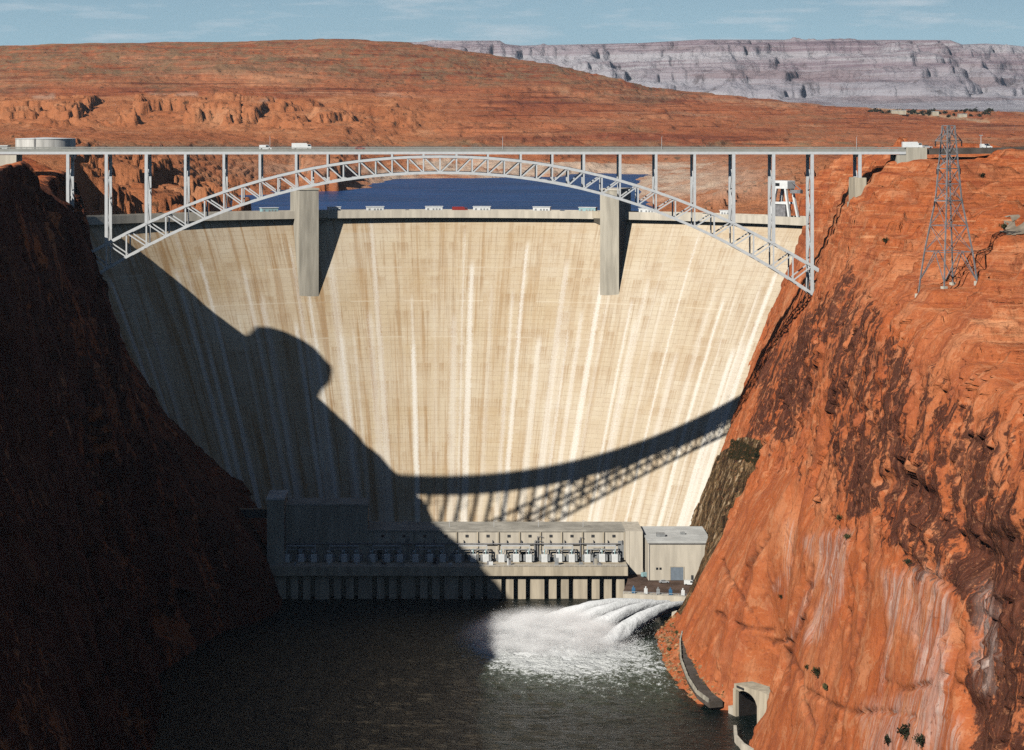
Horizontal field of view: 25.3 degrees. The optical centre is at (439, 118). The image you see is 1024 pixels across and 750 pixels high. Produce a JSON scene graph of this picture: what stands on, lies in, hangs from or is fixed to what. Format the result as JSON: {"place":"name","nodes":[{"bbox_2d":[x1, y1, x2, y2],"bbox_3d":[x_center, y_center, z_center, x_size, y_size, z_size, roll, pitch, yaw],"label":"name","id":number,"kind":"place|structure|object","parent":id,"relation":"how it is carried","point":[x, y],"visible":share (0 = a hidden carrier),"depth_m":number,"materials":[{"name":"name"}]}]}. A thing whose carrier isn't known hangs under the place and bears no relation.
{"place":"outdoors","nodes":[
{"label":"outdoors","id":0,"kind":"place"},
{"bbox_2d":[0,156,282,749],"bbox_3d":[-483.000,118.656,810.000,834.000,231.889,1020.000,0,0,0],"label":"canyon wall","id":1,"kind":"structure","parent":0,"point":[134,563],"depth_m":831.35,"materials":[{"name":"red stone"}]},
{"bbox_2d":[0,147,926,296],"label":"arch bridge","id":2,"kind":"structure","parent":1,"relation":"on","point":[857,183],"depth_m":993.60,"materials":[{"name":"paint"}]},
{"bbox_2d":[259,145,271,148],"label":"parked van","id":3,"kind":"object","parent":2,"relation":"on","point":[264,146],"visible":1,"depth_m":996.50,"materials":[{"name":"white paint"}]},
{"bbox_2d":[292,143,311,148],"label":"box truck","id":4,"kind":"object","parent":2,"relation":"on","point":[300,145],"visible":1,"depth_m":996.30,"materials":[{"name":"white paint"}]},
{"bbox_2d":[902,142,921,148],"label":"box truck","id":5,"kind":"object","parent":2,"relation":"on","point":[910,144],"visible":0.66,"depth_m":1001.80,"materials":[{"name":"white paint"}]},
{"bbox_2d":[259,207,278,211],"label":"hoist house","id":6,"kind":"structure","parent":0,"point":[266,209],"depth_m":1244.35,"materials":[{"name":"white paint"}]},
{"bbox_2d":[327,206,340,210],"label":"hoist house","id":7,"kind":"structure","parent":0,"point":[337,208],"depth_m":1256.64,"materials":[{"name":"white paint"}]},
{"bbox_2d":[74,173,654,214],"bbox_3d":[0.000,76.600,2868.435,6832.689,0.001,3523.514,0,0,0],"label":"lake water","id":8,"kind":"structure","parent":0,"point":[470,193],"depth_m":2283.00,"materials":[{"name":"blue liquid"}]},
{"bbox_2d":[366,206,383,209],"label":"hoist house","id":9,"kind":"structure","parent":0,"point":[374,207],"depth_m":1260.78,"materials":[{"name":"white paint"}]},
{"bbox_2d":[425,206,442,209],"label":"hoist house","id":10,"kind":"structure","parent":0,"point":[433,207],"depth_m":1263.55,"materials":[{"name":"white paint"}]},
{"bbox_2d":[86,187,809,525],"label":"arch dam","id":11,"kind":"structure","parent":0,"point":[468,365],"depth_m":1219.12,"materials":[{"name":"concrete"}]},
{"bbox_2d":[452,207,467,209],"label":"red truck","id":12,"kind":"object","parent":11,"relation":"on","point":[459,208],"visible":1,"depth_m":1265.58,"materials":[{"name":"paint"}]},
{"bbox_2d":[771,180,802,216],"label":"gantry crane","id":13,"kind":"object","parent":11,"relation":"on","point":[782,208],"visible":0.81,"depth_m":1185.15,"materials":[{"name":"white paint"}]},
{"bbox_2d":[151,570,756,749],"bbox_3d":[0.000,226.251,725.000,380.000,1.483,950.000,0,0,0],"label":"river water","id":14,"kind":"structure","parent":0,"point":[344,673],"depth_m":905.13,"materials":[{"name":"black liquid"}]},
{"bbox_2d":[239,490,642,598],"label":"power station","id":15,"kind":"object","parent":14,"relation":"in","point":[322,524],"visible":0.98,"depth_m":1086.00,"materials":[{"name":"concrete"}]},
{"bbox_2d":[285,549,291,562],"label":"transformer","id":16,"kind":"object","parent":15,"relation":"on","point":[288,557],"visible":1,"depth_m":1084.00,"materials":[{"name":"metal"}]},
{"bbox_2d":[286,545,315,553],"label":"steel portal","id":17,"kind":"object","parent":15,"relation":"on","point":[300,549],"visible":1,"depth_m":1086.90,"materials":[{"name":"paint"}]},
{"bbox_2d":[296,549,306,562],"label":"transformer","id":18,"kind":"object","parent":15,"relation":"on","point":[301,557],"visible":1,"depth_m":1084.60,"materials":[{"name":"metal"}]},
{"bbox_2d":[308,549,318,562],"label":"transformer","id":19,"kind":"object","parent":15,"relation":"on","point":[313,558],"visible":1,"depth_m":1084.00,"materials":[{"name":"metal"}]},
{"bbox_2d":[324,549,334,562],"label":"transformer","id":20,"kind":"object","parent":15,"relation":"on","point":[329,557],"visible":1,"depth_m":1084.00,"materials":[{"name":"metal"}]},
{"bbox_2d":[329,545,358,553],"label":"steel portal","id":21,"kind":"object","parent":15,"relation":"on","point":[345,549],"visible":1,"depth_m":1086.90,"materials":[{"name":"paint"}]},
{"bbox_2d":[339,549,349,562],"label":"transformer","id":22,"kind":"object","parent":15,"relation":"on","point":[344,557],"visible":1,"depth_m":1084.60,"materials":[{"name":"metal"}]},
{"bbox_2d":[351,549,361,562],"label":"transformer","id":23,"kind":"object","parent":15,"relation":"on","point":[358,557],"visible":1,"depth_m":1084.00,"materials":[{"name":"metal"}]},
{"bbox_2d":[367,549,377,562],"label":"transformer","id":24,"kind":"object","parent":15,"relation":"on","point":[373,557],"visible":1,"depth_m":1084.00,"materials":[{"name":"metal"}]},
{"bbox_2d":[377,550,381,558],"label":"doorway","id":25,"kind":"structure","parent":15,"relation":"in","point":[379,552],"depth_m":1091.78,"materials":[{"name":"metal"}]},
{"bbox_2d":[372,545,401,553],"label":"steel portal","id":26,"kind":"object","parent":15,"relation":"on","point":[388,549],"visible":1,"depth_m":1086.94,"materials":[{"name":"paint"}]},
{"bbox_2d":[382,549,392,562],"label":"transformer","id":27,"kind":"object","parent":15,"relation":"on","point":[385,557],"visible":1,"depth_m":1084.60,"materials":[{"name":"metal"}]},
{"bbox_2d":[394,549,404,562],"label":"transformer","id":28,"kind":"object","parent":15,"relation":"on","point":[400,558],"visible":1,"depth_m":1084.00,"materials":[{"name":"metal"}]},
{"bbox_2d":[410,549,420,562],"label":"transformer","id":29,"kind":"object","parent":15,"relation":"on","point":[415,558],"visible":1,"depth_m":1083.98,"materials":[{"name":"metal"}]},
{"bbox_2d":[425,549,435,562],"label":"transformer","id":30,"kind":"object","parent":15,"relation":"on","point":[428,557],"visible":1,"depth_m":1084.56,"materials":[{"name":"metal"}]},
{"bbox_2d":[437,549,447,562],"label":"transformer","id":31,"kind":"object","parent":15,"relation":"on","point":[443,558],"visible":1,"depth_m":1083.90,"materials":[{"name":"metal"}]},
{"bbox_2d":[453,549,463,562],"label":"transformer","id":32,"kind":"object","parent":15,"relation":"on","point":[458,558],"visible":1,"depth_m":1083.99,"materials":[{"name":"metal"}]},
{"bbox_2d":[458,545,486,553],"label":"steel portal","id":33,"kind":"object","parent":15,"relation":"on","point":[473,545],"visible":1,"depth_m":1086.90,"materials":[{"name":"paint"}]},
{"bbox_2d":[468,549,478,562],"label":"transformer","id":34,"kind":"object","parent":15,"relation":"on","point":[471,557],"visible":1,"depth_m":1084.56,"materials":[{"name":"metal"}]},
{"bbox_2d":[480,549,490,562],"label":"transformer","id":35,"kind":"object","parent":15,"relation":"on","point":[486,557],"visible":1,"depth_m":1084.00,"materials":[{"name":"metal"}]},
{"bbox_2d":[496,549,506,562],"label":"transformer","id":36,"kind":"object","parent":15,"relation":"on","point":[501,558],"visible":1,"depth_m":1084.00,"materials":[{"name":"metal"}]},
{"bbox_2d":[501,545,529,553],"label":"steel portal","id":37,"kind":"object","parent":15,"relation":"on","point":[516,545],"visible":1,"depth_m":1086.90,"materials":[{"name":"paint"}]},
{"bbox_2d":[511,549,521,562],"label":"transformer","id":38,"kind":"object","parent":15,"relation":"on","point":[514,557],"visible":1,"depth_m":1084.56,"materials":[{"name":"metal"}]},
{"bbox_2d":[523,549,533,562],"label":"transformer","id":39,"kind":"object","parent":15,"relation":"on","point":[529,558],"visible":1,"depth_m":1084.00,"materials":[{"name":"metal"}]},
{"bbox_2d":[539,549,549,562],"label":"transformer","id":40,"kind":"object","parent":15,"relation":"on","point":[544,558],"visible":1,"depth_m":1084.00,"materials":[{"name":"metal"}]},
{"bbox_2d":[544,545,572,553],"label":"steel portal","id":41,"kind":"object","parent":15,"relation":"on","point":[559,545],"visible":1,"depth_m":1086.90,"materials":[{"name":"paint"}]},
{"bbox_2d":[554,549,564,562],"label":"transformer","id":42,"kind":"object","parent":15,"relation":"on","point":[560,556],"visible":1,"depth_m":1084.60,"materials":[{"name":"metal"}]},
{"bbox_2d":[566,549,576,562],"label":"transformer","id":43,"kind":"object","parent":15,"relation":"on","point":[572,558],"visible":1,"depth_m":1084.00,"materials":[{"name":"metal"}]},
{"bbox_2d":[582,549,592,562],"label":"transformer","id":44,"kind":"object","parent":15,"relation":"on","point":[587,558],"visible":1,"depth_m":1084.00,"materials":[{"name":"white paint"}]},
{"bbox_2d":[587,545,615,553],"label":"steel portal","id":45,"kind":"object","parent":15,"relation":"on","point":[602,545],"visible":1,"depth_m":1086.90,"materials":[{"name":"paint"}]},
{"bbox_2d":[597,549,607,562],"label":"transformer","id":46,"kind":"object","parent":15,"relation":"on","point":[602,557],"visible":1,"depth_m":1084.60,"materials":[{"name":"metal"}]},
{"bbox_2d":[609,549,619,562],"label":"transformer","id":47,"kind":"object","parent":15,"relation":"on","point":[614,558],"visible":1,"depth_m":1084.00,"materials":[{"name":"metal"}]},
{"bbox_2d":[618,541,623,559],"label":"shutter door","id":48,"kind":"structure","parent":15,"relation":"in","point":[620,546],"depth_m":1091.51,"materials":[{"name":"grey metal"}]},
{"bbox_2d":[473,630,623,659],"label":"boiling foam","id":49,"kind":"object","parent":14,"relation":"on","point":[530,652],"visible":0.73,"depth_m":974.67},
{"bbox_2d":[439,601,667,660],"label":"spray droplets","id":50,"kind":"object","parent":14,"relation":"on","point":[513,633],"visible":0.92,"depth_m":983.37},
{"bbox_2d":[522,598,635,631],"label":"water jet","id":51,"kind":"object","parent":14,"relation":"on","point":[574,609],"visible":0.52,"depth_m":1013.75},
{"bbox_2d":[546,599,653,633],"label":"water jet","id":52,"kind":"object","parent":14,"relation":"on","point":[598,611],"visible":0.5,"depth_m":1010.02},
{"bbox_2d":[573,600,670,637],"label":"water jet","id":53,"kind":"object","parent":14,"relation":"on","point":[623,613],"visible":0.66,"depth_m":1002.69},
{"bbox_2d":[594,601,682,648],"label":"water jet","id":54,"kind":"object","parent":14,"relation":"on","point":[636,622],"visible":0.93,"depth_m":994.42},
{"bbox_2d":[473,206,490,209],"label":"hoist house","id":55,"kind":"structure","parent":0,"point":[481,207],"depth_m":1262.40,"materials":[{"name":"white paint"}]},
{"bbox_2d":[0,39,1023,215],"bbox_3d":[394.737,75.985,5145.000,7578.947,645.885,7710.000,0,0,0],"label":"desert hills","id":56,"kind":"structure","parent":0,"point":[329,93],"depth_m":3893.54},
{"bbox_2d":[0,145,10,148],"bbox_3d":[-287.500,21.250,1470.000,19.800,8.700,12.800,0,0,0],"label":"car","id":57,"kind":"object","parent":56,"relation":"on","point":[5,146],"depth_m":1464.00,"materials":[{"name":"white paint"}]},
{"bbox_2d":[15,137,75,158],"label":"storage tank","id":58,"kind":"object","parent":56,"relation":"on","point":[45,142],"visible":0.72,"depth_m":1463.78,"materials":[{"name":"white metal"}]},
{"bbox_2d":[891,110,905,114],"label":"building","id":59,"kind":"structure","parent":56,"relation":"on","point":[901,112],"depth_m":5500.77,"materials":[{"name":"concrete"}]},
{"bbox_2d":[867,107,993,116],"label":"distant treeline","id":60,"kind":"object","parent":56,"relation":"on","point":[929,112],"visible":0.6,"depth_m":5782.01,"materials":[{"name":"green plant"}]},
{"bbox_2d":[931,111,938,115],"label":"building","id":61,"kind":"structure","parent":56,"relation":"on","point":[935,113],"depth_m":5500.77,"materials":[{"name":"concrete"}]},
{"bbox_2d":[957,114,966,117],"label":"building","id":62,"kind":"structure","parent":56,"relation":"on","point":[961,115],"depth_m":5500.77,"materials":[{"name":"concrete"}]},
{"bbox_2d":[0,0,1023,45],"label":"sky","id":63,"kind":"structure","parent":0,"point":[22,22],"materials":[{"name":"blue"}]},
{"bbox_2d":[533,206,551,210],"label":"hoist house","id":64,"kind":"structure","parent":0,"point":[541,208],"depth_m":1257.06,"materials":[{"name":"white paint"}]},
{"bbox_2d":[578,207,597,210],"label":"hoist house","id":65,"kind":"structure","parent":0,"point":[587,208],"depth_m":1249.10,"materials":[{"name":"teal paint"}]},
{"bbox_2d":[638,208,657,211],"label":"hoist house","id":66,"kind":"structure","parent":0,"point":[643,210],"depth_m":1235.51,"materials":[{"name":"white paint"}]},
{"bbox_2d":[624,574,693,594],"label":"yard paving","id":67,"kind":"structure","parent":0,"point":[639,582],"depth_m":1060.09,"materials":[{"name":"concrete"}]},
{"bbox_2d":[641,572,646,577],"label":"parked van","id":68,"kind":"object","parent":67,"relation":"on","point":[644,574],"visible":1,"depth_m":1078.30,"materials":[{"name":"teal paint"}]},
{"bbox_2d":[640,526,707,579],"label":"workshop building","id":69,"kind":"structure","parent":67,"relation":"on","point":[673,552],"depth_m":1071.60,"materials":[{"name":"concrete"}]},
{"bbox_2d":[671,567,682,579],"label":"roller door","id":70,"kind":"structure","parent":69,"relation":"in","point":[676,572],"depth_m":1071.45,"materials":[{"name":"grey metal"}]},
{"bbox_2d":[684,580,692,584],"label":"parked van","id":71,"kind":"object","parent":67,"relation":"on","point":[688,582],"visible":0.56,"depth_m":1060.34,"materials":[{"name":"white paint"}]},
{"bbox_2d":[681,639,722,707],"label":"service road","id":72,"kind":"structure","parent":0,"point":[715,701],"depth_m":894.19,"materials":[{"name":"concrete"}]},
{"bbox_2d":[679,631,708,702],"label":"guard wall","id":73,"kind":"structure","parent":72,"relation":"on","point":[701,695],"depth_m":899.00,"materials":[{"name":"grey concrete"}]},
{"bbox_2d":[409,37,1023,111],"bbox_3d":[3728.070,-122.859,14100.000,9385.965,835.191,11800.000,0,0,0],"label":"mesa hills","id":74,"kind":"structure","parent":0,"point":[916,74],"depth_m":12503.85,"materials":[{"name":"stone"}]},
{"bbox_2d":[719,210,727,213],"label":"hoist house","id":75,"kind":"structure","parent":0,"point":[723,211],"depth_m":1208.19,"materials":[{"name":"white paint"}]},
{"bbox_2d":[655,137,1023,749],"bbox_3d":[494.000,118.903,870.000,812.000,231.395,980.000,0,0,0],"label":"canyon wall","id":76,"kind":"structure","parent":0,"point":[880,408],"depth_m":745.16,"materials":[{"name":"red stone"}]},
{"bbox_2d":[623,586,686,616],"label":"outlet works","id":77,"kind":"structure","parent":76,"relation":"on","point":[670,596],"depth_m":1037.67,"materials":[{"name":"concrete"}]},
{"bbox_2d":[654,609,724,700],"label":"bank rubble","id":78,"kind":"object","parent":76,"relation":"on","point":[671,663],"visible":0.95,"depth_m":947.12,"materials":[{"name":"orange stone"}]},
{"bbox_2d":[657,605,723,694],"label":"bank brush","id":79,"kind":"object","parent":76,"relation":"on","point":[675,642],"visible":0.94,"depth_m":965.83,"materials":[{"name":"plant"}]},
{"bbox_2d":[733,725,753,749],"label":"river wall","id":80,"kind":"structure","parent":76,"relation":"on","point":[740,743],"depth_m":822.79,"materials":[{"name":"concrete"}]},
{"bbox_2d":[728,681,769,722],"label":"tunnel portal","id":81,"kind":"object","parent":76,"relation":"on","point":[750,697],"visible":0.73,"depth_m":864.12,"materials":[{"name":"concrete"}]},
{"bbox_2d":[810,667,819,677],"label":"desert shrub","id":82,"kind":"object","parent":76,"relation":"on","point":[816,672],"visible":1,"depth_m":737.25,"materials":[{"name":"green plant"}]},
{"bbox_2d":[822,683,827,689],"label":"desert shrub","id":83,"kind":"object","parent":76,"relation":"on","point":[825,686],"visible":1,"depth_m":725.67,"materials":[{"name":"green plant"}]},
{"bbox_2d":[884,734,890,745],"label":"desert shrub","id":84,"kind":"object","parent":76,"relation":"on","point":[887,739],"visible":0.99,"depth_m":640.48,"materials":[{"name":"green plant"}]},
{"bbox_2d":[897,723,909,740],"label":"desert shrub","id":85,"kind":"object","parent":76,"relation":"on","point":[903,731],"visible":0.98,"depth_m":621.43,"materials":[{"name":"green plant"}]},
{"bbox_2d":[904,558,912,565],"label":"desert shrub","id":86,"kind":"object","parent":76,"relation":"on","point":[907,561],"visible":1,"depth_m":657.77,"materials":[{"name":"green plant"}]},
{"bbox_2d":[912,733,924,747],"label":"desert shrub","id":87,"kind":"object","parent":76,"relation":"on","point":[919,739],"visible":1,"depth_m":608.28,"materials":[{"name":"green plant"}]},
{"bbox_2d":[915,125,977,296],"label":"transmission tower","id":88,"kind":"structure","parent":76,"relation":"on","point":[946,200],"depth_m":741.10,"materials":[{"name":"metal"}]},
{"bbox_2d":[927,147,1023,154],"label":"highway","id":89,"kind":"structure","parent":76,"relation":"on","point":[932,151],"depth_m":994.63,"materials":[{"name":"grey asphalt"}]},
{"bbox_2d":[980,144,991,147],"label":"parked van","id":90,"kind":"object","parent":76,"relation":"on","point":[984,145],"visible":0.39,"depth_m":1045.00,"materials":[{"name":"white paint"}]},
{"bbox_2d":[999,214,1023,234],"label":"gravel pad","id":91,"kind":"object","parent":76,"relation":"on","point":[1013,228],"visible":0.99,"depth_m":795.85,"materials":[{"name":"beige gravel"}]}
]}

